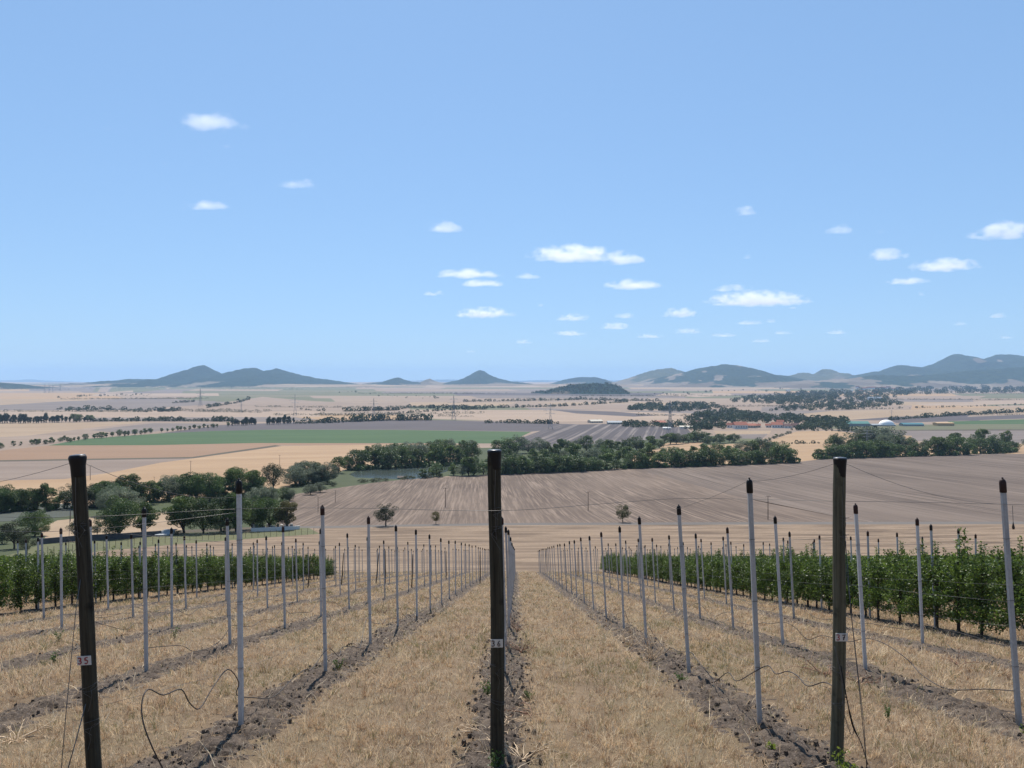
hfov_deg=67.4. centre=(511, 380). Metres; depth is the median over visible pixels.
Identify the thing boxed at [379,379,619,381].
hill
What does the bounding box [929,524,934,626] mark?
concrete post
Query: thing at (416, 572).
concrete post
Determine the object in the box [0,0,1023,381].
sky
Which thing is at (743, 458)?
broadleaf tree
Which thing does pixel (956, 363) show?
hill
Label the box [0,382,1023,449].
field
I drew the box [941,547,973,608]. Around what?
orchard tree
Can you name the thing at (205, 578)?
orchard tree
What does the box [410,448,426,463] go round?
broadleaf tree
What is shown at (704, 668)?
drip hose
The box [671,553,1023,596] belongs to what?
orchard hedges
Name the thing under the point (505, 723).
dead plant
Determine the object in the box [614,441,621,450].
broadleaf tree
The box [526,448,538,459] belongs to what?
broadleaf tree
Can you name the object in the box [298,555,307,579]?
orchard tree
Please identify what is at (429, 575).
concrete post
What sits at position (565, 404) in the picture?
hedgerow
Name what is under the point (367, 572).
concrete post
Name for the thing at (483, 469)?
broadleaf tree
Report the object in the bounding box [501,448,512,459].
broadleaf tree
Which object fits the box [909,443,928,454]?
broadleaf tree
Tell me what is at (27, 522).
broadleaf tree
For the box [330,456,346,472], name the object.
broadleaf tree
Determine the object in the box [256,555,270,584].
orchard tree
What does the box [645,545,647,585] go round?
concrete post
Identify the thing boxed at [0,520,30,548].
broadleaf tree
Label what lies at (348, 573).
concrete post
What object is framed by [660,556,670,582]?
orchard tree
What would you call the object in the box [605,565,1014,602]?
trellis wire
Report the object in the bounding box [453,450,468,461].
broadleaf tree
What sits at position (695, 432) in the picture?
broadleaf tree
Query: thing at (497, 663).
wooden end post
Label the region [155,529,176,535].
hut
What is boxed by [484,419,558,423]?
hedgerow
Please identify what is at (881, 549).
trellis wire
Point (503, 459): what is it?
willow tree
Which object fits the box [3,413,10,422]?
poplar tree
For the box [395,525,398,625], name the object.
concrete post
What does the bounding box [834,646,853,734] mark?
anchor wire
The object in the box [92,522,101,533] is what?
broadleaf tree
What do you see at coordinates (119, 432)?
broadleaf tree
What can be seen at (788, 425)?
house
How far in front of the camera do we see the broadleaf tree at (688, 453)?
473.04 m
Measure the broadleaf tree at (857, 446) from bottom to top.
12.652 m
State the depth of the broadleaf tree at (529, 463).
420.69 m
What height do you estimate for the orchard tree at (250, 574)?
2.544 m
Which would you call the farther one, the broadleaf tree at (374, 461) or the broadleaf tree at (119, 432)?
the broadleaf tree at (119, 432)
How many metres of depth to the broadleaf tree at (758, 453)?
493.24 m
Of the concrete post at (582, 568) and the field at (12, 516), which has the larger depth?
the field at (12, 516)
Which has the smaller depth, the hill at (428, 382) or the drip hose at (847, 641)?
the drip hose at (847, 641)
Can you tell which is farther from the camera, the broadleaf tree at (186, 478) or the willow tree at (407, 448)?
the willow tree at (407, 448)
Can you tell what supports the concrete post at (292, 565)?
on the ground at (579, 689)
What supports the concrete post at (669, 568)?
on the ground at (579, 689)
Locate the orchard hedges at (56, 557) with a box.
[0,555,277,587]
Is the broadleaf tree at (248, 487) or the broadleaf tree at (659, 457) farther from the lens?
the broadleaf tree at (659, 457)
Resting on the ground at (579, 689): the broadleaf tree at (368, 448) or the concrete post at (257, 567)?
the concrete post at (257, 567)
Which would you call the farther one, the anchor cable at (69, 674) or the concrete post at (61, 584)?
the concrete post at (61, 584)
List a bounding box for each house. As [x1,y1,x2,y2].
[587,419,602,422]
[607,421,621,423]
[732,422,747,428]
[747,423,756,427]
[771,422,782,427]
[783,423,791,427]
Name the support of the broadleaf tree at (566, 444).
on the field at (344, 478)
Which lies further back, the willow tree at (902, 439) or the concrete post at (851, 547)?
the willow tree at (902, 439)
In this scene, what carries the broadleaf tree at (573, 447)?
on the field at (344, 478)
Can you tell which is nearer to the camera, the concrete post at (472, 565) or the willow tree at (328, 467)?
the concrete post at (472, 565)
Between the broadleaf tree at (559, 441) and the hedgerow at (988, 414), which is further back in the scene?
the hedgerow at (988, 414)
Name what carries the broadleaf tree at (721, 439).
on the field at (344, 478)
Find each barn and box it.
[846,421,869,425]
[899,423,923,425]
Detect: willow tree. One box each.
[94,483,122,510]
[100,485,139,512]
[124,494,146,502]
[158,475,181,497]
[243,486,270,503]
[258,484,276,501]
[281,466,310,483]
[283,489,296,500]
[288,460,319,482]
[302,484,317,494]
[310,465,330,481]
[314,481,327,491]
[317,462,339,481]
[396,443,418,459]
[409,442,428,456]
[443,438,456,446]
[455,464,470,475]
[485,454,513,465]
[506,434,530,452]
[522,440,536,452]
[532,437,548,450]
[559,450,569,456]
[572,440,583,449]
[578,451,589,459]
[584,447,603,460]
[591,438,606,447]
[669,432,683,443]
[731,440,751,454]
[755,437,773,455]
[834,437,847,445]
[842,425,877,440]
[862,425,894,439]
[876,426,906,442]
[876,432,896,445]
[898,436,909,444]
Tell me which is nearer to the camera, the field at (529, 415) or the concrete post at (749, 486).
the concrete post at (749, 486)
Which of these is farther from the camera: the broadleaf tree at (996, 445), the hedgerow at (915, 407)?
the hedgerow at (915, 407)
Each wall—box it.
[39,531,161,543]
[251,526,299,531]
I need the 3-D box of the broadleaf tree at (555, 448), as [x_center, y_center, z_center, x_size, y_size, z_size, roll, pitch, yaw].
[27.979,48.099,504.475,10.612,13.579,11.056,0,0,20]
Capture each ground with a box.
[0,382,1023,503]
[0,571,1023,767]
[7,524,1023,570]
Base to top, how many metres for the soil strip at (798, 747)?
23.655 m
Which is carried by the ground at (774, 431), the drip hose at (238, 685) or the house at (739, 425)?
the house at (739, 425)
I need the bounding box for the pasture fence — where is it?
[44,528,318,552]
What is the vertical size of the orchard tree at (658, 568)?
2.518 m
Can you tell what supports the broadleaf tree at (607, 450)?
on the field at (344, 478)
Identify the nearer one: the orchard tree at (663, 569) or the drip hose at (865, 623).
the drip hose at (865, 623)
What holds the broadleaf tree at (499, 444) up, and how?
on the field at (344, 478)
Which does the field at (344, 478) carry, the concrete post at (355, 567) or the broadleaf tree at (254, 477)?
the broadleaf tree at (254, 477)
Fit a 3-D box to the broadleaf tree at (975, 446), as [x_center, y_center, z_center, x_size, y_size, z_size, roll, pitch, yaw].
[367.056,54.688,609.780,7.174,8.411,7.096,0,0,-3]
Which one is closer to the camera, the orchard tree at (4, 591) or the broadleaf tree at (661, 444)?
the orchard tree at (4, 591)
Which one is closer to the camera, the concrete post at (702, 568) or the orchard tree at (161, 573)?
the concrete post at (702, 568)
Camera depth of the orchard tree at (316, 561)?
71.27 m
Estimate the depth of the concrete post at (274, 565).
51.07 m
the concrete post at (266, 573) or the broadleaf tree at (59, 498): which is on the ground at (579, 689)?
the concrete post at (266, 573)
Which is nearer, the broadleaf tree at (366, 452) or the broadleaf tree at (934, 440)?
the broadleaf tree at (366, 452)
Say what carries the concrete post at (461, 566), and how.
on the ground at (579, 689)
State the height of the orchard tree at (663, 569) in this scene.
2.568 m
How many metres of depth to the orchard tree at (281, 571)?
61.06 m
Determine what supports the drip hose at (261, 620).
attached to the concrete post at (320, 577)
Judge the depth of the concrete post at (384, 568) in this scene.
38.57 m
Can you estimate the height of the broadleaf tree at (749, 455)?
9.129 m
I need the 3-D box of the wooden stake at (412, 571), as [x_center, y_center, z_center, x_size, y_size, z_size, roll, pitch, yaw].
[-6.832,13.118,52.498,0.161,2.439,0.086,0,0,0]
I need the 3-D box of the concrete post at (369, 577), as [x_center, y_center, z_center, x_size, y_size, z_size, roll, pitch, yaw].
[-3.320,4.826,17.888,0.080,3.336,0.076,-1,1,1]
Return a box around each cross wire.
[12,512,235,531]
[22,498,1023,517]
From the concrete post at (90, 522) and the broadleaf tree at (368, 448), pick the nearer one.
the concrete post at (90, 522)
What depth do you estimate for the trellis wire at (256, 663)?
9.54 m
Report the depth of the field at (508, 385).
7498.20 m
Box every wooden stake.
[308,554,310,586]
[341,553,343,584]
[385,550,385,583]
[411,554,412,587]
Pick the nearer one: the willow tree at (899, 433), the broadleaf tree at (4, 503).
the broadleaf tree at (4, 503)
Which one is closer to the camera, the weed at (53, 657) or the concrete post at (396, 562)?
the weed at (53, 657)
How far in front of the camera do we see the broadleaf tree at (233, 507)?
185.42 m
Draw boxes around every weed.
[50,651,58,662]
[53,629,63,638]
[332,658,344,670]
[479,680,490,694]
[486,749,505,767]
[524,690,534,698]
[674,671,688,679]
[765,740,777,749]
[827,746,858,767]
[883,702,891,719]
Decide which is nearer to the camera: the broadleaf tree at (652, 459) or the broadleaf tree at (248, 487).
the broadleaf tree at (248, 487)
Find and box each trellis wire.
[63,564,341,576]
[94,531,475,554]
[95,563,477,615]
[101,567,440,613]
[101,575,470,705]
[104,561,437,579]
[149,584,385,631]
[156,564,427,586]
[568,580,830,688]
[588,544,1023,555]
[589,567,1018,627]
[593,572,829,610]
[596,574,1007,664]
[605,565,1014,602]
[609,542,999,554]
[614,538,822,551]
[662,566,1005,584]
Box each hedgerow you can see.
[1,409,145,411]
[56,405,180,411]
[57,393,148,397]
[68,397,208,398]
[91,408,236,410]
[92,415,233,421]
[158,406,174,411]
[172,400,194,402]
[192,409,262,412]
[193,387,377,387]
[199,409,271,411]
[206,396,249,407]
[255,405,427,407]
[274,411,483,414]
[295,413,432,423]
[309,413,473,416]
[342,404,486,410]
[344,411,408,416]
[392,392,482,393]
[408,407,470,412]
[463,397,578,401]
[465,399,627,407]
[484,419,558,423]
[572,395,686,396]
[579,396,662,400]
[636,412,760,415]
[654,388,801,394]
[696,404,780,406]
[768,440,844,443]
[792,424,887,431]
[825,403,1023,409]
[866,398,1021,399]
[883,392,1023,393]
[888,407,1023,419]
[962,413,1019,414]
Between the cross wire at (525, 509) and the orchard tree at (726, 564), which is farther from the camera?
the orchard tree at (726, 564)
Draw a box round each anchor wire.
[66,506,70,578]
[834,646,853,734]
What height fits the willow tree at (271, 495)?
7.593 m
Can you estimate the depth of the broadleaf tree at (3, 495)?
241.28 m
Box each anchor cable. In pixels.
[61,579,80,767]
[68,704,85,767]
[845,541,866,767]
[845,563,865,748]
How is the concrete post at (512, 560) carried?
on the ground at (579, 689)
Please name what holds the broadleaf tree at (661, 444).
on the field at (344, 478)
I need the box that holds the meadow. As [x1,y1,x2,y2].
[8,528,318,556]
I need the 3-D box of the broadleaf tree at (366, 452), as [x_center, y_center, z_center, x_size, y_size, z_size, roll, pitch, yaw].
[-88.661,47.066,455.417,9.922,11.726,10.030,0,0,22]
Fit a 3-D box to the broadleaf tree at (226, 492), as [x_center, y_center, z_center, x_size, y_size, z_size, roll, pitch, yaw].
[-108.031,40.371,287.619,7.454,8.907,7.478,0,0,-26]
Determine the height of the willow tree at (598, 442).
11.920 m
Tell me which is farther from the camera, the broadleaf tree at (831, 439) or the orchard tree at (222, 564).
the broadleaf tree at (831, 439)
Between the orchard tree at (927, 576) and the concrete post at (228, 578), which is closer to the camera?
the concrete post at (228, 578)
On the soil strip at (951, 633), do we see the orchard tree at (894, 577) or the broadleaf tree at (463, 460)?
the orchard tree at (894, 577)
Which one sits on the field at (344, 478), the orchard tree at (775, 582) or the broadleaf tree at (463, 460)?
the broadleaf tree at (463, 460)
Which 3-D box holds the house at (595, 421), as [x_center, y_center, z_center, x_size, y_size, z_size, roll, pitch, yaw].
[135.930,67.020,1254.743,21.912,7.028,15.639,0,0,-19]
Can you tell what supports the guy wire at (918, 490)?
attached to the wooden end post at (840, 636)
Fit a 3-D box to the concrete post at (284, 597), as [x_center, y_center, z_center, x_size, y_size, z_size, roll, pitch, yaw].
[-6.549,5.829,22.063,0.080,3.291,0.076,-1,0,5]
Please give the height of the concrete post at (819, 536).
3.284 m
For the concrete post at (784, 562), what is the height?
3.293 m
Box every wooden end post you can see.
[67,454,101,767]
[487,449,504,761]
[829,457,848,762]
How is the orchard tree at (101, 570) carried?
on the soil strip at (53, 608)
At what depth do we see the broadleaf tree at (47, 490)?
245.65 m
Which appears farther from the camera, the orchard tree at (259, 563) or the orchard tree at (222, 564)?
the orchard tree at (259, 563)
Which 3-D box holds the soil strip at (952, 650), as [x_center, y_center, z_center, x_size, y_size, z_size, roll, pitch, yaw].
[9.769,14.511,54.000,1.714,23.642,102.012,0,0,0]
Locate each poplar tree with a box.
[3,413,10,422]
[22,414,27,422]
[44,412,48,422]
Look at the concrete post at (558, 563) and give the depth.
55.14 m
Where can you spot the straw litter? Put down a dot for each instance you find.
(437, 600)
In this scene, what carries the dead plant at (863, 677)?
on the ground at (579, 689)
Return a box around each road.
[62,526,276,542]
[279,522,1023,527]
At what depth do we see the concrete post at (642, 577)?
17.79 m
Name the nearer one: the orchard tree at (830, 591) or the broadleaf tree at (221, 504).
the orchard tree at (830, 591)
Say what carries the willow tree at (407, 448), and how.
on the field at (285, 457)
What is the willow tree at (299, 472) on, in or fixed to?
on the field at (285, 457)
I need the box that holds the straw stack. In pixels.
[933,422,953,425]
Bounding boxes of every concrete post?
[25,539,26,601]
[37,537,38,608]
[40,532,44,618]
[59,528,62,628]
[89,519,92,572]
[93,539,96,601]
[105,535,108,608]
[130,533,133,616]
[139,542,140,597]
[142,507,147,671]
[158,539,159,601]
[170,527,172,628]
[175,543,176,593]
[183,536,186,607]
[195,540,197,597]
[224,537,226,600]
[225,518,230,644]
[236,478,243,725]
[253,542,253,589]
[256,540,257,596]
[265,536,267,607]
[274,545,274,586]
[281,542,282,593]
[282,526,285,627]
[292,546,292,584]
[295,538,297,601]
[302,543,303,589]
[319,528,321,616]
[320,505,326,670]
[335,546,335,584]
[339,543,340,594]
[346,533,349,609]
[355,545,355,590]
[366,538,367,600]
[367,516,371,643]
[379,545,379,579]
[383,540,385,598]
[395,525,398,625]
[407,542,408,590]
[415,529,417,616]
[428,534,430,609]
[440,538,441,602]
[448,541,449,597]
[454,541,455,594]
[461,542,461,590]
[465,543,465,587]
[469,544,469,584]
[472,546,472,582]
[478,547,478,577]
[482,548,482,577]
[502,518,506,645]
[504,526,509,627]
[507,529,510,613]
[509,535,511,608]
[510,537,512,601]
[511,543,513,590]
[557,544,559,584]
[559,544,562,588]
[564,543,566,590]
[569,541,571,592]
[573,540,576,597]
[580,537,584,602]
[588,536,593,609]
[595,546,597,583]
[600,532,606,617]
[608,543,610,588]
[615,543,618,590]
[618,526,624,628]
[625,540,628,593]
[636,545,639,583]
[637,539,641,597]
[638,516,647,644]
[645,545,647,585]
[651,538,655,602]
[656,544,658,587]
[668,535,674,609]
[668,543,670,591]
[677,504,690,672]
[683,542,686,593]
[695,533,700,618]
[700,539,704,598]
[722,537,726,603]
[726,527,734,629]
[730,542,732,594]
[746,477,761,724]
[773,516,783,645]
[782,537,785,602]
[788,531,794,618]
[818,535,822,608]
[850,536,852,584]
[853,503,867,669]
[866,531,870,617]
[896,533,898,600]
[915,518,923,643]
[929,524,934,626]
[974,534,976,553]
[999,477,1022,726]
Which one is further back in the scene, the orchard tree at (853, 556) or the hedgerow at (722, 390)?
the hedgerow at (722, 390)
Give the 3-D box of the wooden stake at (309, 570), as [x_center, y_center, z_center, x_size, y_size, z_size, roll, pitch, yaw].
[-13.877,13.122,52.499,0.248,2.449,0.087,0,0,0]
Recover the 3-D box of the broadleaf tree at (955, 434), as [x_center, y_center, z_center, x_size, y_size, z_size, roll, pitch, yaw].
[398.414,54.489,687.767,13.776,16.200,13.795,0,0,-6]
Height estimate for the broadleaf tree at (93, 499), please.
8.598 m
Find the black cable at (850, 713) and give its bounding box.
[840,666,867,764]
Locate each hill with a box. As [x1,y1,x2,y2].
[0,379,73,381]
[0,382,57,388]
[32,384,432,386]
[47,365,353,386]
[365,377,420,384]
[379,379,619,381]
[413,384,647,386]
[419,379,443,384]
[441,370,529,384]
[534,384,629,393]
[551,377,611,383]
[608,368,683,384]
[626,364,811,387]
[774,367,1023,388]
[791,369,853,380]
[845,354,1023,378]
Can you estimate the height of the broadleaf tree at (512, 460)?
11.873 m
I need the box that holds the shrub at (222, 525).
[215,521,234,533]
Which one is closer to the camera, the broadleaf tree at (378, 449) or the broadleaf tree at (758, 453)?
the broadleaf tree at (378, 449)
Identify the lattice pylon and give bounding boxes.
[447,396,455,419]
[662,402,678,432]
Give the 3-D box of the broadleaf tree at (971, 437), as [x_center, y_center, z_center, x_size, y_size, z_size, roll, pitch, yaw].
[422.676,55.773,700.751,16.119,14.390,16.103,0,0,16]
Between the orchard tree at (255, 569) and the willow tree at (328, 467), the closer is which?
the orchard tree at (255, 569)
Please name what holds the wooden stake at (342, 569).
on the ground at (579, 689)
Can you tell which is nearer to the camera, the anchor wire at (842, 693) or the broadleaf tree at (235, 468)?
the anchor wire at (842, 693)
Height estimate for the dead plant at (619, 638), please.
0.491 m
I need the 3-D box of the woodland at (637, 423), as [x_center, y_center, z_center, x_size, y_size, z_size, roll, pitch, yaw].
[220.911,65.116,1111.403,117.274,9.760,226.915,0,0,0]
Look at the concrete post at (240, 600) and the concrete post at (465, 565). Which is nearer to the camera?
the concrete post at (240, 600)
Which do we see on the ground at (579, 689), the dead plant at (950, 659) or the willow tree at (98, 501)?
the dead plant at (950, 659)
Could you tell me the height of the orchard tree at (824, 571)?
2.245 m
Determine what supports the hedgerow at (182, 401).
on the field at (146, 404)
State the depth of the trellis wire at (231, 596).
25.42 m
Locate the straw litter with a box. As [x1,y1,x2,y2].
[0,594,1023,767]
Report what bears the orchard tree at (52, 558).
on the soil strip at (157, 591)
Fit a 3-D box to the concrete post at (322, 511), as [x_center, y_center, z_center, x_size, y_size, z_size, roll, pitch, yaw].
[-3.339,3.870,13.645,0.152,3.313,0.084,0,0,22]
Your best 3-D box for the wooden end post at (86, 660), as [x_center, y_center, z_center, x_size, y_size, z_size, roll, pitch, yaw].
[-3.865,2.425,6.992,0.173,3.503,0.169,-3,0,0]
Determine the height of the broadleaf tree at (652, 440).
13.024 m
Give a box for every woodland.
[531,382,629,393]
[621,419,703,430]
[627,401,724,410]
[684,407,840,429]
[730,391,832,403]
[761,384,1023,410]
[795,415,849,429]
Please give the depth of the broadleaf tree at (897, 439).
666.65 m
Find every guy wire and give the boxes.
[0,464,66,481]
[85,463,240,497]
[674,464,831,509]
[847,464,990,503]
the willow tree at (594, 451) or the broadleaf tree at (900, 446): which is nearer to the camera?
the willow tree at (594, 451)
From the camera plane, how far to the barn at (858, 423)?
1135.96 m
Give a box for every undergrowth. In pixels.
[0,495,243,511]
[290,478,330,486]
[347,458,478,470]
[501,456,800,473]
[812,447,1018,459]
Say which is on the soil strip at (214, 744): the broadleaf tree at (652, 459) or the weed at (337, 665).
the weed at (337, 665)
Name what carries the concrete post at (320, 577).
on the ground at (579, 689)
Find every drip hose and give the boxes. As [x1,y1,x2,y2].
[65,578,346,617]
[96,577,387,629]
[141,580,471,767]
[143,581,424,650]
[558,580,845,697]
[598,580,1012,690]
[639,581,1023,645]
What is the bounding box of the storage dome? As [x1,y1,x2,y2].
[879,420,893,425]
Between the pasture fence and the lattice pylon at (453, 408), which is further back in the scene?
the lattice pylon at (453, 408)
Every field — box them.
[0,382,1023,420]
[0,382,1023,421]
[0,382,1023,442]
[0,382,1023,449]
[0,387,1023,537]
[0,389,1023,503]
[0,429,1023,461]
[0,436,739,555]
[0,443,426,459]
[0,458,191,480]
[0,504,73,521]
[31,382,1023,429]
[33,388,1023,432]
[53,419,1023,444]
[275,468,861,525]
[510,424,689,446]
[633,454,1023,521]
[736,438,757,442]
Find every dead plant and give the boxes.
[0,717,56,746]
[453,710,523,735]
[475,733,566,761]
[504,701,548,718]
[505,639,536,652]
[506,614,532,631]
[584,631,632,640]
[612,618,650,645]
[629,630,669,660]
[787,655,847,676]
[846,668,881,685]
[940,647,980,666]
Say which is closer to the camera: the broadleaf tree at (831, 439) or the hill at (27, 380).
the broadleaf tree at (831, 439)
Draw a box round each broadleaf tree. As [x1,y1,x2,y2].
[0,484,21,511]
[0,486,19,511]
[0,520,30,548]
[0,525,12,543]
[9,488,30,506]
[15,509,52,536]
[15,534,36,553]
[16,488,39,508]
[26,488,46,510]
[35,483,57,510]
[48,500,60,509]
[54,491,70,506]
[57,483,72,504]
[57,488,91,503]
[64,522,74,535]
[69,414,79,420]
[87,483,105,507]
[90,482,127,504]
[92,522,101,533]
[93,495,141,537]
[94,480,113,491]
[98,432,105,437]
[114,473,143,490]
[116,429,122,435]
[129,483,150,501]
[131,501,160,531]
[138,480,162,502]
[151,481,166,501]
[161,495,196,532]
[167,475,182,498]
[175,471,214,499]
[179,475,200,498]
[179,497,221,532]
[189,472,228,500]
[203,481,226,499]
[204,496,234,530]
[216,477,233,496]
[220,492,250,531]
[222,468,247,493]
[227,466,247,482]
[242,482,255,497]
[242,495,271,527]
[244,470,265,491]
[253,496,285,526]
[261,462,290,487]
[272,500,297,525]
[273,486,292,500]
[291,461,320,480]
[307,469,321,483]
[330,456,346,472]
[342,457,355,468]
[343,449,371,466]
[354,450,370,466]
[363,446,372,451]
[369,444,396,464]
[369,451,382,464]
[373,504,397,525]
[375,448,401,467]
[393,444,413,465]
[400,455,418,465]
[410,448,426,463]
[417,469,427,477]
[423,453,432,463]
[425,441,439,449]
[427,445,443,462]
[427,469,435,475]
[428,443,438,456]
[428,463,444,475]
[432,511,439,520]
[434,439,450,450]
[435,443,448,456]
[436,450,452,463]
[436,470,443,476]
[444,445,461,461]
[447,463,458,475]
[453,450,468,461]
[459,442,482,458]
[459,457,476,475]
[466,456,486,474]
[479,463,486,474]
[490,439,506,449]
[500,437,521,452]
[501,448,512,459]
[501,461,511,472]
[502,453,524,472]
[515,456,528,470]
[522,457,535,471]
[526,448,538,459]
[531,456,550,470]
[537,457,558,470]
[538,448,548,460]
[544,452,564,469]
[547,443,561,458]
[557,438,564,450]
[558,455,577,468]
[560,439,573,449]
[565,443,581,456]
[565,453,590,470]
[578,435,593,450]
[582,456,599,468]
[592,460,607,468]
[598,453,615,466]
[599,445,608,452]
[600,448,615,459]
[603,439,617,448]
[612,459,621,467]
[613,450,621,459]
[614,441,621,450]
[616,504,631,521]
[620,439,632,448]
[620,446,633,458]
[622,458,633,466]
[624,450,643,466]
[627,436,645,449]
[635,452,649,463]
[637,441,644,448]
[642,442,656,456]
[645,436,658,444]
[648,457,656,465]
[651,452,665,465]
[656,440,665,447]
[659,447,685,466]
[660,435,668,444]
[665,433,678,443]
[674,457,684,466]
[679,435,687,442]
[683,450,701,464]
[685,433,694,442]
[686,450,705,461]
[688,429,707,441]
[689,446,697,452]
[697,443,710,452]
[698,449,715,463]
[700,447,721,465]
[702,436,712,443]
[710,443,726,452]
[713,434,726,441]
[716,454,726,463]
[720,447,746,463]
[729,434,740,441]
[735,455,748,462]
[741,451,756,462]
[745,440,760,453]
[750,450,765,461]
[752,448,773,460]
[761,441,779,457]
[769,441,797,462]
[771,448,784,458]
[814,449,824,454]
[822,433,843,447]
[823,446,837,455]
[828,443,849,456]
[842,441,864,455]
[856,432,870,444]
[858,439,879,456]
[873,440,891,454]
[884,441,899,450]
[892,435,899,444]
[892,444,904,455]
[899,444,911,453]
[903,436,917,448]
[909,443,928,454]
[919,438,931,446]
[925,437,947,452]
[937,437,951,452]
[944,435,973,452]
[948,442,956,452]
[949,432,964,445]
[967,434,982,443]
[968,437,992,453]
[970,444,978,451]
[975,429,990,438]
[976,437,1006,450]
[988,434,1004,441]
[999,430,1012,442]
[1005,441,1021,448]
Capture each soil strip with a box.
[0,572,375,616]
[0,572,398,626]
[0,572,421,642]
[0,572,443,672]
[0,572,467,734]
[2,572,353,605]
[122,572,489,767]
[449,572,533,767]
[536,572,872,767]
[560,572,1023,745]
[585,572,1023,670]
[605,572,1023,648]
[769,591,1023,629]
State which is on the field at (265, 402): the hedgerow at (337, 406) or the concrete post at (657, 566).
the hedgerow at (337, 406)
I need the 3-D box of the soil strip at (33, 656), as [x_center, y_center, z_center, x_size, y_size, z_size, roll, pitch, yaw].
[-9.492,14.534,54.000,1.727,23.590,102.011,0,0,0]
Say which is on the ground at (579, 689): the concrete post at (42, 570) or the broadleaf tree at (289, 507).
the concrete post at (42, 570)
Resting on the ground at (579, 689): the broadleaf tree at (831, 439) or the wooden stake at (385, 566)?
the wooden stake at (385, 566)
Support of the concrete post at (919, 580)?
on the ground at (579, 689)
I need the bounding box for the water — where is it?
[349,466,449,478]
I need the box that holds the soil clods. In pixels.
[2,611,1023,767]
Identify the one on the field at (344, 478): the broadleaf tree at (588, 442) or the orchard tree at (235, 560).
the broadleaf tree at (588, 442)
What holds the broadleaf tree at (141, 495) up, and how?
on the field at (344, 478)
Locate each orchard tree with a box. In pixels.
[0,556,17,608]
[0,558,14,598]
[4,553,37,611]
[5,553,35,598]
[22,550,49,599]
[23,556,55,608]
[41,552,73,607]
[44,548,63,599]
[54,544,75,598]
[54,554,77,604]
[73,551,105,599]
[93,545,119,595]
[93,558,115,601]
[100,549,129,599]
[108,553,123,588]
[117,547,142,598]
[126,548,142,590]
[129,560,153,598]
[138,551,157,596]
[148,553,169,592]
[160,560,179,594]
[167,551,191,593]
[173,557,197,592]
[186,557,201,592]
[194,555,210,590]
[197,547,219,590]
[203,554,224,589]
[214,558,232,588]
[220,556,236,584]
[229,552,245,585]
[235,556,251,582]
[243,552,255,585]
[246,549,260,584]
[249,554,264,584]
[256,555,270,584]
[261,550,275,580]
[268,557,278,582]
[273,558,281,582]
[276,557,287,582]
[279,554,290,578]
[280,556,295,581]
[287,552,302,580]
[289,557,298,581]
[294,556,304,580]
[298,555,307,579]
[304,553,316,577]
[304,554,313,579]
[307,554,318,578]
[325,555,333,575]
[325,557,333,577]
[328,557,337,575]
[626,558,633,575]
[630,557,636,573]
[640,554,650,578]
[643,557,649,578]
[644,550,654,578]
[645,549,658,579]
[651,550,660,578]
[652,555,663,581]
[655,554,667,581]
[658,552,668,582]
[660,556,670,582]
[663,561,670,580]
[664,554,679,582]
[668,555,679,583]
[672,556,685,585]
[677,553,691,586]
[685,551,698,587]
[685,557,694,586]
[688,551,701,587]
[691,549,708,588]
[696,555,710,589]
[700,554,715,590]
[706,550,722,591]
[709,556,727,591]
[713,548,722,576]
[714,556,729,590]
[719,554,736,589]
[723,549,745,594]
[732,557,747,594]
[736,554,756,596]
[741,549,767,593]
[756,550,770,599]
[760,548,778,600]
[764,544,792,598]
[770,547,796,603]
[781,550,811,603]
[790,543,822,606]
[798,544,809,571]
[801,550,827,607]
[810,554,848,609]
[823,550,857,606]
[832,553,856,566]
[846,557,862,614]
[846,557,889,616]
[852,550,870,585]
[861,548,896,620]
[876,549,923,623]
[877,549,895,606]
[888,540,914,602]
[893,548,943,625]
[906,538,929,597]
[909,541,963,628]
[923,526,985,632]
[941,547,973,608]
[952,541,1007,637]
[961,554,1004,620]
[978,547,1023,631]
[980,536,1023,609]
[999,570,1023,618]
[1006,548,1023,606]
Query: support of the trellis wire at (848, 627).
attached to the concrete post at (653, 570)
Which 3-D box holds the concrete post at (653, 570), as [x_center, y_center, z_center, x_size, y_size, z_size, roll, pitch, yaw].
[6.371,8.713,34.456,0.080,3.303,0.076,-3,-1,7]
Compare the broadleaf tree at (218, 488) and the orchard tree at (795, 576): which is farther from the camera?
the broadleaf tree at (218, 488)
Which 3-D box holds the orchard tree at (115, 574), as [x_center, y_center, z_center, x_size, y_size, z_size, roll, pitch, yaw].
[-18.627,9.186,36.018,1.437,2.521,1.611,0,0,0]
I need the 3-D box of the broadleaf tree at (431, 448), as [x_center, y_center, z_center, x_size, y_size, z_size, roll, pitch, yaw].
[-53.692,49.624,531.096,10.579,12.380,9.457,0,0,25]
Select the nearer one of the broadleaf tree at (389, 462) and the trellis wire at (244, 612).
the trellis wire at (244, 612)
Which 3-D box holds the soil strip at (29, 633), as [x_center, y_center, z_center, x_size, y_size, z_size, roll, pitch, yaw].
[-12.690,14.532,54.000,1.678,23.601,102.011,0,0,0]
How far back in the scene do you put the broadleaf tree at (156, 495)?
275.89 m
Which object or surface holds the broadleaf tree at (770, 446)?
on the field at (285, 457)
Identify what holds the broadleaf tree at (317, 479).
on the field at (344, 478)
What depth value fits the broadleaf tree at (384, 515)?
200.73 m
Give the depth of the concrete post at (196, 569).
38.62 m

